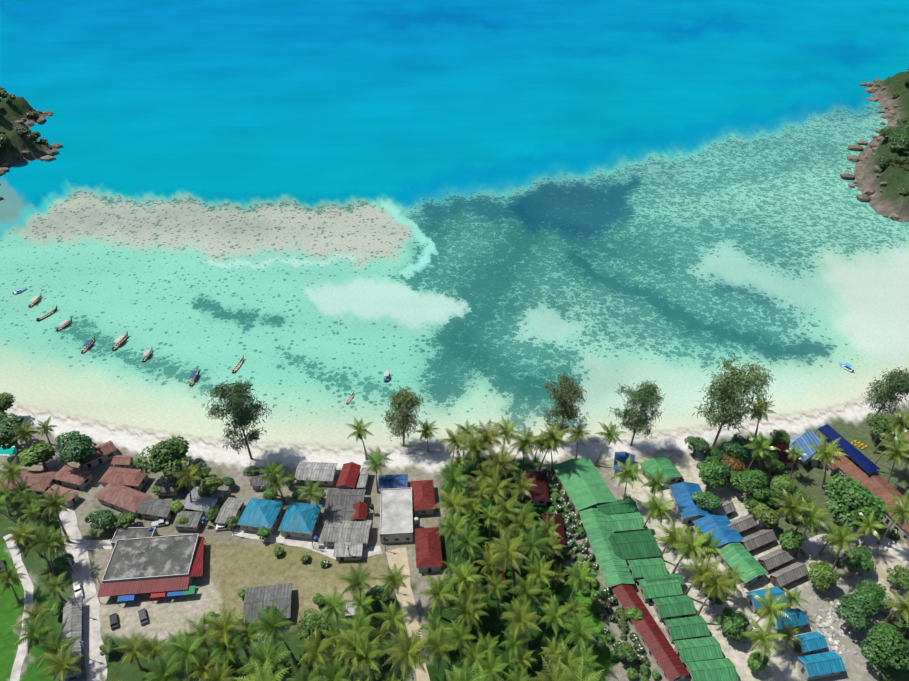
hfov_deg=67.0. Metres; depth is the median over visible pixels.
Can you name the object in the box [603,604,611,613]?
bush
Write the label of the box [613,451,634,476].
house
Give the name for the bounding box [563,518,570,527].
bush
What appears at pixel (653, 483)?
palm
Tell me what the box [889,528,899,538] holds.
bush
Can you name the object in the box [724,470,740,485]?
tree
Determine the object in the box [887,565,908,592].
tree
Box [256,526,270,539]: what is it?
tree
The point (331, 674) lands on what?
palm
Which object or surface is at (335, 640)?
palm
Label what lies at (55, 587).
palm
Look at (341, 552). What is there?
house
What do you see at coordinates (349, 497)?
house
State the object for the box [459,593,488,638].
palm
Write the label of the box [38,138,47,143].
headland bush
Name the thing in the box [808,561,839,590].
tree
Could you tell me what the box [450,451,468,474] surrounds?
palm
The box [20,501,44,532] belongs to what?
palm
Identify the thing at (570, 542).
bush
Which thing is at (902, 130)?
headland tree
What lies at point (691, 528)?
bush
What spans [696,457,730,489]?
tree
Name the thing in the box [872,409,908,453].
palm
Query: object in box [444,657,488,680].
palm
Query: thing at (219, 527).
car
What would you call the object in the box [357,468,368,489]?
house
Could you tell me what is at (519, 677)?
palm
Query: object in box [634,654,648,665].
bush
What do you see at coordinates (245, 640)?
palm
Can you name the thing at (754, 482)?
tree
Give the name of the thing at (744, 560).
house
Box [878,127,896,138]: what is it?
headland tree
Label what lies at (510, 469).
palm
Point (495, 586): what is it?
palm
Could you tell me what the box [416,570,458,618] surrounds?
palm
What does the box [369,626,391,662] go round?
palm
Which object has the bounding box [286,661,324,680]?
palm
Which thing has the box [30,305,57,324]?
boat
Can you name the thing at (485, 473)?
palm
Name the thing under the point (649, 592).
house
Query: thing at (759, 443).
palm
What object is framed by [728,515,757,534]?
house
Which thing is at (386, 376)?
boat
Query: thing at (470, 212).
sea and ground
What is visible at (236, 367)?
boat
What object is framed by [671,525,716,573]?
palm
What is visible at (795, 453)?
palm
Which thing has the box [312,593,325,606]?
tree
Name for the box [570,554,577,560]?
bush
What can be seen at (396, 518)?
house
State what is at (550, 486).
bush
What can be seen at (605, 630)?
bush
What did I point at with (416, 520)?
water tank
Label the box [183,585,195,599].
shop tarp
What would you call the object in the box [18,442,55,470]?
tree
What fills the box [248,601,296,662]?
palm
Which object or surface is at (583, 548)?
bush
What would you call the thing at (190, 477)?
palm
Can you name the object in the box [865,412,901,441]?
tree
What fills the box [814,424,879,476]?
building
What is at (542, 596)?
palm
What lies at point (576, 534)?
bush
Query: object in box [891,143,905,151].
headland tree
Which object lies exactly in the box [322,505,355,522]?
house
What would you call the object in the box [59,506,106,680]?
village lane road
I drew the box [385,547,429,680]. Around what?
dirt track road
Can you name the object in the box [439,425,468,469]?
palm
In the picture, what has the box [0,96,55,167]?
headland rock
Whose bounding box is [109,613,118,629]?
car
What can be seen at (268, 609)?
tree
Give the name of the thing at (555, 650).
palm
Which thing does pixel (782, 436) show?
tree
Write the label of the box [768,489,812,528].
palm
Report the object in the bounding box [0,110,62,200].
headland boulders
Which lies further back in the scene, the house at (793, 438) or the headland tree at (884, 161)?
the headland tree at (884, 161)
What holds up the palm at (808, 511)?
on the sea and ground
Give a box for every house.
[0,470,56,496]
[43,484,79,507]
[53,465,92,489]
[60,597,82,680]
[80,440,116,469]
[94,482,151,516]
[99,466,148,490]
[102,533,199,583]
[110,527,158,548]
[111,455,133,468]
[137,498,173,519]
[158,478,178,495]
[172,511,201,530]
[183,487,223,515]
[186,458,205,480]
[215,497,244,528]
[237,498,283,533]
[242,583,292,625]
[250,473,271,489]
[278,502,321,539]
[295,462,337,485]
[321,520,371,547]
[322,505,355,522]
[325,489,365,505]
[333,542,362,560]
[336,462,360,488]
[345,602,359,618]
[351,501,366,520]
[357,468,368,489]
[378,474,407,493]
[380,487,412,543]
[410,480,435,515]
[414,527,442,572]
[469,477,488,495]
[487,568,505,589]
[522,471,548,505]
[543,514,566,554]
[553,458,616,515]
[579,508,634,591]
[595,498,637,514]
[603,512,645,532]
[608,530,660,564]
[612,584,689,680]
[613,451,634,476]
[627,558,667,581]
[638,579,682,602]
[640,457,682,485]
[643,573,684,584]
[652,595,696,621]
[664,616,709,643]
[669,482,712,523]
[673,636,723,665]
[685,658,738,680]
[693,514,742,548]
[711,501,735,516]
[718,542,767,587]
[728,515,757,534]
[740,528,776,553]
[745,587,786,613]
[757,548,794,572]
[767,443,796,467]
[769,562,807,588]
[770,608,808,633]
[789,432,820,466]
[794,631,827,655]
[797,651,845,680]
[815,439,843,475]
[835,454,908,545]
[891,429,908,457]
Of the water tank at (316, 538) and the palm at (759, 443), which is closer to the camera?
the water tank at (316, 538)
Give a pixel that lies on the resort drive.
(812, 547)
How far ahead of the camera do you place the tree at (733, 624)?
174.02 m
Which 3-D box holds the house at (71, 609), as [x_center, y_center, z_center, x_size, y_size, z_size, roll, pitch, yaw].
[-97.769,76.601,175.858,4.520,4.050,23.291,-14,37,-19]
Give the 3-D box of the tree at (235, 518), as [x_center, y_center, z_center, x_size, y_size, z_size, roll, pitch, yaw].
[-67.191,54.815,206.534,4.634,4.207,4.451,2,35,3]
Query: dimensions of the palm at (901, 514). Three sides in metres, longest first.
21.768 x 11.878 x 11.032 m
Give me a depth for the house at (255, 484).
219.08 m
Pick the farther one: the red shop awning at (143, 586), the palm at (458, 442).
the palm at (458, 442)
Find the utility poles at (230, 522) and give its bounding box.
[228,518,386,558]
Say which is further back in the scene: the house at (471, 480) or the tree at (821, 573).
the house at (471, 480)
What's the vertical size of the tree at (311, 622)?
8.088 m
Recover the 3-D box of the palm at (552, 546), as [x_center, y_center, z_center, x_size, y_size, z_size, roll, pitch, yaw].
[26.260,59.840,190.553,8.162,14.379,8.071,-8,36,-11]
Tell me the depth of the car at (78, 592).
188.20 m
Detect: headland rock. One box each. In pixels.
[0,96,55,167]
[854,71,908,221]
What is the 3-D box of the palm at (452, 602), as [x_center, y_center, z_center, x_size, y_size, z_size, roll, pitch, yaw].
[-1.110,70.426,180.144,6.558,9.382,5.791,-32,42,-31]
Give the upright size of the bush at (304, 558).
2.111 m
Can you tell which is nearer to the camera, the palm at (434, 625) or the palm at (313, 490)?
the palm at (434, 625)
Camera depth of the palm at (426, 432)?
227.58 m
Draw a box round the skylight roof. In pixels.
[788,429,821,468]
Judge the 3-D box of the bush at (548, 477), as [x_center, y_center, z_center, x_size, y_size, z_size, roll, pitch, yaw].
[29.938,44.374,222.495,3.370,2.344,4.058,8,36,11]
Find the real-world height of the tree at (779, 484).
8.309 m
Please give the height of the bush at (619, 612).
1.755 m
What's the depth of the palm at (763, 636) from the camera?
163.14 m
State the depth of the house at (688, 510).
211.10 m
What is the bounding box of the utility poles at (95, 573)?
[66,560,100,583]
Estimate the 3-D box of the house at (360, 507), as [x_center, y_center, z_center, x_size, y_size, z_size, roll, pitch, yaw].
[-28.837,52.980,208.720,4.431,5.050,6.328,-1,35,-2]
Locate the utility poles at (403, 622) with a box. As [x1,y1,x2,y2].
[384,542,413,678]
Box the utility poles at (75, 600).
[47,485,89,678]
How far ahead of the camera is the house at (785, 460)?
227.68 m
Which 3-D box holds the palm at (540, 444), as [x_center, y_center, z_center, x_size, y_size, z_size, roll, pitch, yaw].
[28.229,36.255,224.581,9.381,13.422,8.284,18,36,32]
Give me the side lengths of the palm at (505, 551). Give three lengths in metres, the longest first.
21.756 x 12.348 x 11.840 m
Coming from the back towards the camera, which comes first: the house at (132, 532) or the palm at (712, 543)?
the house at (132, 532)
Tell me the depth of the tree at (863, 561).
191.45 m
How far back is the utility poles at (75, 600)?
182.14 m
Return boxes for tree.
[0,89,8,97]
[0,134,11,151]
[0,392,15,423]
[0,413,27,449]
[5,94,15,98]
[14,125,30,138]
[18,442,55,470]
[27,131,40,141]
[49,601,63,615]
[53,553,73,571]
[55,430,96,467]
[85,509,116,531]
[99,639,118,655]
[116,512,135,528]
[133,435,193,477]
[151,485,161,495]
[170,500,183,513]
[173,477,187,491]
[176,516,187,524]
[195,466,210,478]
[197,477,223,496]
[201,379,276,459]
[204,508,219,520]
[204,611,219,623]
[215,496,222,504]
[222,476,234,487]
[225,515,239,527]
[237,589,245,597]
[243,466,259,476]
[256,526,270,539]
[259,605,281,624]
[262,487,277,500]
[284,474,295,486]
[292,490,303,501]
[297,608,330,643]
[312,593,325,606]
[316,490,325,501]
[363,585,390,607]
[381,386,425,446]
[541,372,589,440]
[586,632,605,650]
[609,378,665,445]
[614,642,637,662]
[624,606,642,620]
[684,436,710,455]
[691,491,722,510]
[692,351,775,446]
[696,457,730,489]
[704,446,722,459]
[704,590,724,604]
[716,607,749,641]
[720,453,746,472]
[722,434,750,460]
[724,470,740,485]
[729,469,771,499]
[744,495,762,513]
[746,435,764,451]
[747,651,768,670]
[752,503,779,529]
[760,492,781,507]
[763,446,778,459]
[763,456,784,473]
[769,429,789,443]
[770,474,797,497]
[779,528,803,551]
[787,487,811,504]
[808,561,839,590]
[823,474,888,529]
[835,591,877,630]
[843,546,874,570]
[855,578,894,609]
[860,366,908,418]
[860,622,908,670]
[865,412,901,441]
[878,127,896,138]
[878,156,893,166]
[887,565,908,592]
[889,133,908,149]
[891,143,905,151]
[891,155,908,166]
[892,93,899,98]
[895,126,908,136]
[896,119,908,124]
[896,608,908,636]
[897,187,908,195]
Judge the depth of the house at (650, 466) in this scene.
222.79 m
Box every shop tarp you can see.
[117,594,135,606]
[150,592,166,602]
[167,590,183,600]
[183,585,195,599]
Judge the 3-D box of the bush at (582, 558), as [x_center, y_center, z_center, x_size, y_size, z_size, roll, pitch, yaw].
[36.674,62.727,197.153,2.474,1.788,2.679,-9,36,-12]
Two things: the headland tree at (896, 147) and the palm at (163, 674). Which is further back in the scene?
the headland tree at (896, 147)
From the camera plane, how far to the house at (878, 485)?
214.71 m
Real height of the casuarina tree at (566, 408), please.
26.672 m
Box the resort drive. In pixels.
[801,530,908,564]
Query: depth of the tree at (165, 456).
215.32 m
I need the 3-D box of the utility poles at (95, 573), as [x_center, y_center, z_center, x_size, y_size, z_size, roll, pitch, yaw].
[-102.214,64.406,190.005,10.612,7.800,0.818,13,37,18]
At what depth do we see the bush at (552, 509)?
211.14 m
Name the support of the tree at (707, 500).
on the sea and ground
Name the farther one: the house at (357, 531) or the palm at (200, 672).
the house at (357, 531)
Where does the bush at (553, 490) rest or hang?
on the sea and ground
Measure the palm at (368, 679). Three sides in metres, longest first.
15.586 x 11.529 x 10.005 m
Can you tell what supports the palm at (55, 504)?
on the sea and ground
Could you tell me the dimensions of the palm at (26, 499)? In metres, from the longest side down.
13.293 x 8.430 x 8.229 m
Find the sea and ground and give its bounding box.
[0,0,908,680]
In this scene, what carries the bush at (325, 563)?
on the sea and ground
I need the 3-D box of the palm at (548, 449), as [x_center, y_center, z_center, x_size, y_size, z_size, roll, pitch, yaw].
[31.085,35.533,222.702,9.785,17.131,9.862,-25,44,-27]
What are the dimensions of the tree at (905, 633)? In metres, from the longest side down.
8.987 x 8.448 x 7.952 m
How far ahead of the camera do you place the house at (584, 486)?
216.88 m
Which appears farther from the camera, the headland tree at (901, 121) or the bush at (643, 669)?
the headland tree at (901, 121)
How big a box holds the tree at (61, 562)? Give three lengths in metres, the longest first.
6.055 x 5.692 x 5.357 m
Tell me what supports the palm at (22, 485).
on the sea and ground
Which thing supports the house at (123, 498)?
on the sea and ground
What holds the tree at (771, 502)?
on the sea and ground
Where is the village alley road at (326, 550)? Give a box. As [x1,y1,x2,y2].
[232,528,381,558]
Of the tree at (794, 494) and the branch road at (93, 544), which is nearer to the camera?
the branch road at (93, 544)
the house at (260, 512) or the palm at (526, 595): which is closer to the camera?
the palm at (526, 595)
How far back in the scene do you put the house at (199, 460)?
225.68 m
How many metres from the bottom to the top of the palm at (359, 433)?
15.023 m
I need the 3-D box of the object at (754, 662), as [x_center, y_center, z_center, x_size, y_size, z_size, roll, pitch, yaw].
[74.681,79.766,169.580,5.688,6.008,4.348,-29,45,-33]
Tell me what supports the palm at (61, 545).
on the sea and ground
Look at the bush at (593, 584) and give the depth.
189.65 m
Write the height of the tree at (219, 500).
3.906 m
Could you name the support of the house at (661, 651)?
on the sea and ground
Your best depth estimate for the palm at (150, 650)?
166.18 m
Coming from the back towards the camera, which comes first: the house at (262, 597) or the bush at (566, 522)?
the bush at (566, 522)
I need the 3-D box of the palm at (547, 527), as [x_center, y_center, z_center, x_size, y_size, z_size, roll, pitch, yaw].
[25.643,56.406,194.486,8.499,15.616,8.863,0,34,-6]
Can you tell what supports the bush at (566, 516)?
on the sea and ground
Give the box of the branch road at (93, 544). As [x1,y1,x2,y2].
[75,539,111,549]
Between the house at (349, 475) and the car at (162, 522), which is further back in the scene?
the house at (349, 475)
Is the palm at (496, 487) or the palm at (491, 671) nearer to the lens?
the palm at (491, 671)
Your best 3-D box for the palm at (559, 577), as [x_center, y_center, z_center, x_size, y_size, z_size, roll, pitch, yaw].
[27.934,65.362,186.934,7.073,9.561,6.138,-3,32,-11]
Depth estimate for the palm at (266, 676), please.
149.23 m
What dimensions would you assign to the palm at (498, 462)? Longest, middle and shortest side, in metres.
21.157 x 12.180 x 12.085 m
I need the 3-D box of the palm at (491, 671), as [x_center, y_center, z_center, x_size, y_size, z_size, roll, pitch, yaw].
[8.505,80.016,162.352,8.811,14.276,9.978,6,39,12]
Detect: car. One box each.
[0,559,4,572]
[73,583,82,597]
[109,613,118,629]
[138,608,148,625]
[151,519,168,526]
[215,524,230,530]
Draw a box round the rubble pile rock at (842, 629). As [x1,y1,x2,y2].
[812,596,856,654]
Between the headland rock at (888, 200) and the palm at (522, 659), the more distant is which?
the headland rock at (888, 200)
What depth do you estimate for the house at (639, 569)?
191.25 m
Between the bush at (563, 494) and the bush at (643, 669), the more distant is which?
the bush at (563, 494)
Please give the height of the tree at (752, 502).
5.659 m
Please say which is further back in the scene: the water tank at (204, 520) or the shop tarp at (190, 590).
the water tank at (204, 520)
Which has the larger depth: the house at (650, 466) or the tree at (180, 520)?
the house at (650, 466)
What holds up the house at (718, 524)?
on the sea and ground
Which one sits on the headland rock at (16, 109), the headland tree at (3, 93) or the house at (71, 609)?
the headland tree at (3, 93)
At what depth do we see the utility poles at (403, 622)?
175.28 m
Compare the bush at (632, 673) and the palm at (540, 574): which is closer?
the bush at (632, 673)
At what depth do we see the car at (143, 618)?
181.37 m
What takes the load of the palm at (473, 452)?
on the sea and ground
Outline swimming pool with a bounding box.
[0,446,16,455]
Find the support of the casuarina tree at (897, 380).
on the sea and ground
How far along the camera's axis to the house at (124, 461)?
225.86 m
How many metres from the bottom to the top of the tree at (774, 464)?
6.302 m
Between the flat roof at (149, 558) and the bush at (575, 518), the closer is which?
the flat roof at (149, 558)
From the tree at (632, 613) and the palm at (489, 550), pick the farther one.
the palm at (489, 550)
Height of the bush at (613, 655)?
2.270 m
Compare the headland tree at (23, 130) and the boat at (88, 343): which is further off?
the headland tree at (23, 130)
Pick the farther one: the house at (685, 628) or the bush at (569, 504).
the bush at (569, 504)
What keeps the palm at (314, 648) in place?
on the sea and ground
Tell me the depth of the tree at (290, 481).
218.65 m
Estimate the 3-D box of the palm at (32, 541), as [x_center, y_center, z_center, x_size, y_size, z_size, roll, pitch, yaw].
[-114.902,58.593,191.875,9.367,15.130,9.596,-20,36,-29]
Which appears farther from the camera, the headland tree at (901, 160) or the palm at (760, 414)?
the headland tree at (901, 160)
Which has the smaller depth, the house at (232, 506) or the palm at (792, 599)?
the palm at (792, 599)
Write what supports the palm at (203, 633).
on the sea and ground
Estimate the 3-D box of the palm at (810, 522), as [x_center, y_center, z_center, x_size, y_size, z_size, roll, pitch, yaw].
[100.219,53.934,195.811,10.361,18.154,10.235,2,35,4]
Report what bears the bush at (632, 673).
on the sea and ground
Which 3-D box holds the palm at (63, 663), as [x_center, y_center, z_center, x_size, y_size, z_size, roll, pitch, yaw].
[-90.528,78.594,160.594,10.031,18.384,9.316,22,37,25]
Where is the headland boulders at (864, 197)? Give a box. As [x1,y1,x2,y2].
[840,78,900,219]
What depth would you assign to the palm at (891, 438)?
218.64 m
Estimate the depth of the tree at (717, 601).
182.77 m
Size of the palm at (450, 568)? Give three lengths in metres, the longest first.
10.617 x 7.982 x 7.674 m
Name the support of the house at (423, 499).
on the sea and ground
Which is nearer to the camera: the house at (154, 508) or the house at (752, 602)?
the house at (752, 602)
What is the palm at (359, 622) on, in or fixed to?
on the sea and ground
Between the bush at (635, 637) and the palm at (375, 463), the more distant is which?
the palm at (375, 463)
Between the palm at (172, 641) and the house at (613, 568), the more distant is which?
the house at (613, 568)
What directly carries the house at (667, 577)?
on the sea and ground
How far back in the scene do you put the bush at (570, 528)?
205.59 m
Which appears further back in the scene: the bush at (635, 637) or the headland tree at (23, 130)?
the headland tree at (23, 130)
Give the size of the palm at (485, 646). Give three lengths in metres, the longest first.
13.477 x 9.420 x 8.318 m
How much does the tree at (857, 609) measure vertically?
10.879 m
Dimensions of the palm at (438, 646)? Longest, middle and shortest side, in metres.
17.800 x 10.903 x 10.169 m
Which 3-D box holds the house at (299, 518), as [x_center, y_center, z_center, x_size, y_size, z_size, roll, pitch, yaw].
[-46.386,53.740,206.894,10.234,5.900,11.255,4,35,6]
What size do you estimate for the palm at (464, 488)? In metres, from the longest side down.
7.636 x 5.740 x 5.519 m
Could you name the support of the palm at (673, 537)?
on the sea and ground
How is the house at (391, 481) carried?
on the sea and ground
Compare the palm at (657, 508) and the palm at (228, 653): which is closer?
the palm at (228, 653)
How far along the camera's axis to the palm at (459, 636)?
166.01 m
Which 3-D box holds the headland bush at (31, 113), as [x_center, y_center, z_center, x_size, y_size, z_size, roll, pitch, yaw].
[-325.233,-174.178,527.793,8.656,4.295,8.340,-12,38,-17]
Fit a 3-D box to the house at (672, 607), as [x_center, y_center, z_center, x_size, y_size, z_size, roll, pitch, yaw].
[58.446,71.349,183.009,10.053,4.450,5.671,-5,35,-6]
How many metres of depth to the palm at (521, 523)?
188.62 m
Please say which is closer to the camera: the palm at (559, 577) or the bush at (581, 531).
the palm at (559, 577)
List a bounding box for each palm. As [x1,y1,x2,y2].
[0,456,27,485]
[0,481,17,516]
[0,493,23,528]
[0,562,25,604]
[4,518,42,556]
[7,417,40,463]
[7,476,38,508]
[10,609,53,654]
[14,488,47,522]
[16,600,52,637]
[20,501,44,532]
[23,521,53,571]
[27,525,69,575]
[33,416,58,444]
[34,625,80,678]
[35,484,74,542]
[37,570,69,600]
[39,529,72,570]
[39,643,84,680]
[98,670,123,680]
[114,633,147,670]
[139,631,166,663]
[143,650,189,680]
[154,629,189,674]
[161,628,211,680]
[170,461,205,502]
[175,612,222,665]
[185,647,221,680]
[199,660,236,680]
[201,601,249,656]
[206,625,246,676]
[230,615,263,655]
[233,656,290,680]
[234,653,271,680]
[238,631,292,680]
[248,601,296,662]
[257,458,286,496]
[259,466,293,505]
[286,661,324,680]
[295,477,327,507]
[297,628,339,678]
[313,635,354,678]
[315,586,351,636]
[316,650,351,680]
[322,622,348,649]
[330,619,380,680]
[338,563,376,601]
[339,631,388,680]
[340,606,377,647]
[347,417,373,459]
[347,589,373,618]
[356,673,369,680]
[363,448,390,493]
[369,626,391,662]
[371,600,410,641]
[378,564,411,609]
[382,624,432,680]
[383,671,401,680]
[414,418,438,451]
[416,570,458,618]
[419,625,459,677]
[420,611,453,639]
[433,485,472,536]
[434,509,474,574]
[435,461,473,513]
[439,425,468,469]
[440,556,467,590]
[442,591,457,613]
[444,618,476,662]
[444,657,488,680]
[445,557,485,594]
[445,591,487,628]
[445,668,462,680]
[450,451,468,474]
[451,523,487,566]
[453,579,487,625]
[456,422,480,455]
[456,431,492,475]
[457,637,493,680]
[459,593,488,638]
[460,481,471,494]
[460,487,478,518]
[463,475,490,503]
[463,510,483,549]
[464,498,483,515]
[470,419,507,474]
[470,460,499,486]
[470,631,504,660]
[472,550,504,599]
[472,647,508,680]
[475,504,498,539]
[475,544,495,572]
[479,440,518,500]
[481,468,516,518]
[482,570,512,616]
[483,451,500,467]
[484,528,531,587]
[490,494,523,535]
[491,515,514,534]
[491,531,519,569]
[492,415,523,455]
[497,628,533,667]
[499,596,527,640]
[500,598,543,644]
[501,664,533,680]
[504,470,536,511]
[504,507,542,564]
[505,457,519,482]
[506,572,545,607]
[507,426,544,470]
[508,643,537,677]
[513,499,541,524]
[515,525,553,567]
[523,555,558,590]
[528,578,554,621]
[528,655,578,680]
[531,432,545,461]
[534,420,571,471]
[535,513,562,550]
[537,424,565,474]
[538,593,576,646]
[538,637,569,669]
[540,534,566,566]
[545,639,590,678]
[548,564,568,593]
[559,654,603,680]
[561,609,603,658]
[564,557,598,604]
[564,596,586,624]
[567,419,591,458]
[572,644,603,677]
[594,421,626,465]
[611,455,644,500]
[639,491,676,530]
[640,467,674,495]
[656,518,685,557]
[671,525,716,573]
[681,552,722,594]
[694,564,738,615]
[696,530,724,568]
[721,564,748,600]
[742,584,792,642]
[742,615,787,673]
[743,431,780,472]
[744,392,776,435]
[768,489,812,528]
[774,620,800,653]
[778,586,808,610]
[783,444,809,477]
[792,497,828,557]
[795,498,821,529]
[806,434,847,488]
[817,519,851,555]
[822,519,864,570]
[850,510,886,547]
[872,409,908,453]
[874,425,908,463]
[877,489,908,544]
[880,435,908,482]
[883,590,908,626]
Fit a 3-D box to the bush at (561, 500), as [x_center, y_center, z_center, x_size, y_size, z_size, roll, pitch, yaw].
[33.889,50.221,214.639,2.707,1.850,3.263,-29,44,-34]
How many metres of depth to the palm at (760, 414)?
229.22 m
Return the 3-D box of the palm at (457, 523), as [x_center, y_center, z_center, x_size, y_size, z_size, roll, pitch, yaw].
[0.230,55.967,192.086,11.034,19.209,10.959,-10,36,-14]
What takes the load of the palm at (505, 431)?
on the sea and ground
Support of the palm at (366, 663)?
on the sea and ground
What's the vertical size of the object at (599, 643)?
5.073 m
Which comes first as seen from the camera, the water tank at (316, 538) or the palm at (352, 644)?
the palm at (352, 644)
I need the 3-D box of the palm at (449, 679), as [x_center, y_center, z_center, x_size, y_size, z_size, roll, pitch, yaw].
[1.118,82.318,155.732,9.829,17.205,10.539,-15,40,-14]
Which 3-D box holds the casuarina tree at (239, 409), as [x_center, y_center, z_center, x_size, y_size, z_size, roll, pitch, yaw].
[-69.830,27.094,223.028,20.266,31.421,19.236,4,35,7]
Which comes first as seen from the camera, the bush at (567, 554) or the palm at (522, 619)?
the palm at (522, 619)
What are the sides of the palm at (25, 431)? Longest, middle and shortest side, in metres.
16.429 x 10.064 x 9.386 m
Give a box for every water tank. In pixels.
[202,516,207,527]
[314,536,318,547]
[414,517,418,527]
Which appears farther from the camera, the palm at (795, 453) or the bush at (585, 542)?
the palm at (795, 453)
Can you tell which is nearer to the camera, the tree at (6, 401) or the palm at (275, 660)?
the palm at (275, 660)
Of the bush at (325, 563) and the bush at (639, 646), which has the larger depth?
the bush at (325, 563)
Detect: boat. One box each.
[12,288,26,293]
[25,293,41,310]
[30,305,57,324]
[54,317,71,331]
[78,336,94,356]
[108,331,127,353]
[140,348,151,363]
[187,365,197,391]
[229,355,243,376]
[346,390,353,404]
[384,370,388,381]
[837,362,853,371]
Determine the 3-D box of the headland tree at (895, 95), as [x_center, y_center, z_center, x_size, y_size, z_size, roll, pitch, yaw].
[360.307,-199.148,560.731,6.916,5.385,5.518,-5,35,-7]
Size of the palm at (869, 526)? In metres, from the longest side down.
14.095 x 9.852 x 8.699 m
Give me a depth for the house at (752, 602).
184.22 m
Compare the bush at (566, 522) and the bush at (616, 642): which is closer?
the bush at (616, 642)
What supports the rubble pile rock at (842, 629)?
on the sea and ground
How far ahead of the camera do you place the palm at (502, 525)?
197.02 m
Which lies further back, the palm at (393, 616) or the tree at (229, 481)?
the tree at (229, 481)
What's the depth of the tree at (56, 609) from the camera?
181.09 m
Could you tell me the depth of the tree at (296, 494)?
213.26 m
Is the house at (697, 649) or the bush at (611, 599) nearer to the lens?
the house at (697, 649)
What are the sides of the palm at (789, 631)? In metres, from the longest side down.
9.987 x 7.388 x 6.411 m
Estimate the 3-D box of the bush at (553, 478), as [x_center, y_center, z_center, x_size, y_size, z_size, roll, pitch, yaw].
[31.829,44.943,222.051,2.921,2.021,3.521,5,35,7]
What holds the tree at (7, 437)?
on the sea and ground
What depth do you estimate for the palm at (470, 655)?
163.22 m
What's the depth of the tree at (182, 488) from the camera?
215.76 m
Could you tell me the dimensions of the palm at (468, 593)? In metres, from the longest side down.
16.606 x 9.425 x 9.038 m
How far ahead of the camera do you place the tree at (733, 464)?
221.63 m
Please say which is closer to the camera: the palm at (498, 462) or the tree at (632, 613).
the tree at (632, 613)
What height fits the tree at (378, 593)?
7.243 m
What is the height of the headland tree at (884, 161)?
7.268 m
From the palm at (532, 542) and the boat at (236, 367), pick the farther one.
the boat at (236, 367)
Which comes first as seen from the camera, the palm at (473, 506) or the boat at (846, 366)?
the palm at (473, 506)
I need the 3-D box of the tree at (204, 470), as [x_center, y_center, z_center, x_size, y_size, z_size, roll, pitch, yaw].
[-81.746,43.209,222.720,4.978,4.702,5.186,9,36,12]
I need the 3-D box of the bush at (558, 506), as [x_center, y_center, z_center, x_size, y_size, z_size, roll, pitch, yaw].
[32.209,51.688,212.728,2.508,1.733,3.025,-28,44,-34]
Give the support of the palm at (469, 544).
on the sea and ground
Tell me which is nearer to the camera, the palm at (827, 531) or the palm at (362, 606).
the palm at (362, 606)
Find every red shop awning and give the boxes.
[97,577,188,602]
[190,537,205,580]
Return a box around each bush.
[25,111,37,116]
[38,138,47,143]
[273,545,283,556]
[300,554,310,563]
[320,560,329,567]
[540,466,549,472]
[546,472,550,481]
[547,482,553,490]
[547,498,555,505]
[548,506,558,513]
[549,488,557,493]
[550,475,556,482]
[550,492,559,500]
[553,482,560,488]
[554,503,562,511]
[558,497,566,503]
[560,489,568,500]
[561,501,573,510]
[562,513,570,520]
[562,549,572,559]
[563,507,571,515]
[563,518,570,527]
[565,531,571,538]
[566,524,575,532]
[566,539,576,546]
[569,511,579,523]
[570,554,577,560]
[571,546,578,551]
[573,532,581,538]
[575,520,583,528]
[575,527,585,537]
[578,544,587,553]
[578,556,586,561]
[580,560,591,570]
[580,588,589,596]
[582,538,589,546]
[586,553,595,561]
[589,578,598,587]
[590,562,598,568]
[592,592,599,598]
[592,600,604,613]
[596,586,610,599]
[598,612,606,618]
[600,626,608,634]
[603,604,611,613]
[604,633,614,643]
[606,595,617,604]
[607,615,616,622]
[610,650,620,660]
[612,639,622,647]
[615,606,626,619]
[617,618,628,632]
[620,632,626,640]
[626,665,638,679]
[629,632,638,641]
[633,641,644,652]
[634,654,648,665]
[638,664,649,675]
[638,675,648,680]
[652,670,660,679]
[685,526,693,531]
[792,640,800,652]
[832,557,844,567]
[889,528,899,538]
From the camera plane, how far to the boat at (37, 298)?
312.09 m
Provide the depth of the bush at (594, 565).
195.01 m
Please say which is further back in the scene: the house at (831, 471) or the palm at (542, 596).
the house at (831, 471)
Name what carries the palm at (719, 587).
on the sea and ground
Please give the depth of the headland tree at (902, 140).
428.62 m
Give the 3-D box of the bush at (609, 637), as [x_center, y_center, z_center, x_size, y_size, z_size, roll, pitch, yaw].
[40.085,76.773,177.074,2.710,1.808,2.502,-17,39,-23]
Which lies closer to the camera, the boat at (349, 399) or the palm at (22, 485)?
the palm at (22, 485)
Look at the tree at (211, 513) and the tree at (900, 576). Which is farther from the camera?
the tree at (211, 513)
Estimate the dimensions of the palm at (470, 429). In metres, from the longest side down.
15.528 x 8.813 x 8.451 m
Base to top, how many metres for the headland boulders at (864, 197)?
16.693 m
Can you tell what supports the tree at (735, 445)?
on the sea and ground
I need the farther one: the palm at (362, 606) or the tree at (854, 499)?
the tree at (854, 499)
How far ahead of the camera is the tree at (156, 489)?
215.79 m
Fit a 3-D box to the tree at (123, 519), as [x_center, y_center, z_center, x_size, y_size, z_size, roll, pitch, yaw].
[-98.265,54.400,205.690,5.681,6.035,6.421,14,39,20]
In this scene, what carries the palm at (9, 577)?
on the sea and ground
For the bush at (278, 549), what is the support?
on the sea and ground
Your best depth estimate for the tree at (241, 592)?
186.02 m
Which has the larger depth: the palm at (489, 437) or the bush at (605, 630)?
the palm at (489, 437)
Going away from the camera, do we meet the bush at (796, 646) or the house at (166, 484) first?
the bush at (796, 646)
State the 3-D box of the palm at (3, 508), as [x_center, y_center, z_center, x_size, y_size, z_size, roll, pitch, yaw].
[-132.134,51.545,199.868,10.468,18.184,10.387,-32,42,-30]
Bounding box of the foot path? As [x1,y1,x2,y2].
[3,534,32,680]
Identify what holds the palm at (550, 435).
on the sea and ground
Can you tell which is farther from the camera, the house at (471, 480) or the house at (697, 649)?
the house at (471, 480)
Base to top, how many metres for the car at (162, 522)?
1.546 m
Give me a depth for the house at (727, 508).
209.53 m

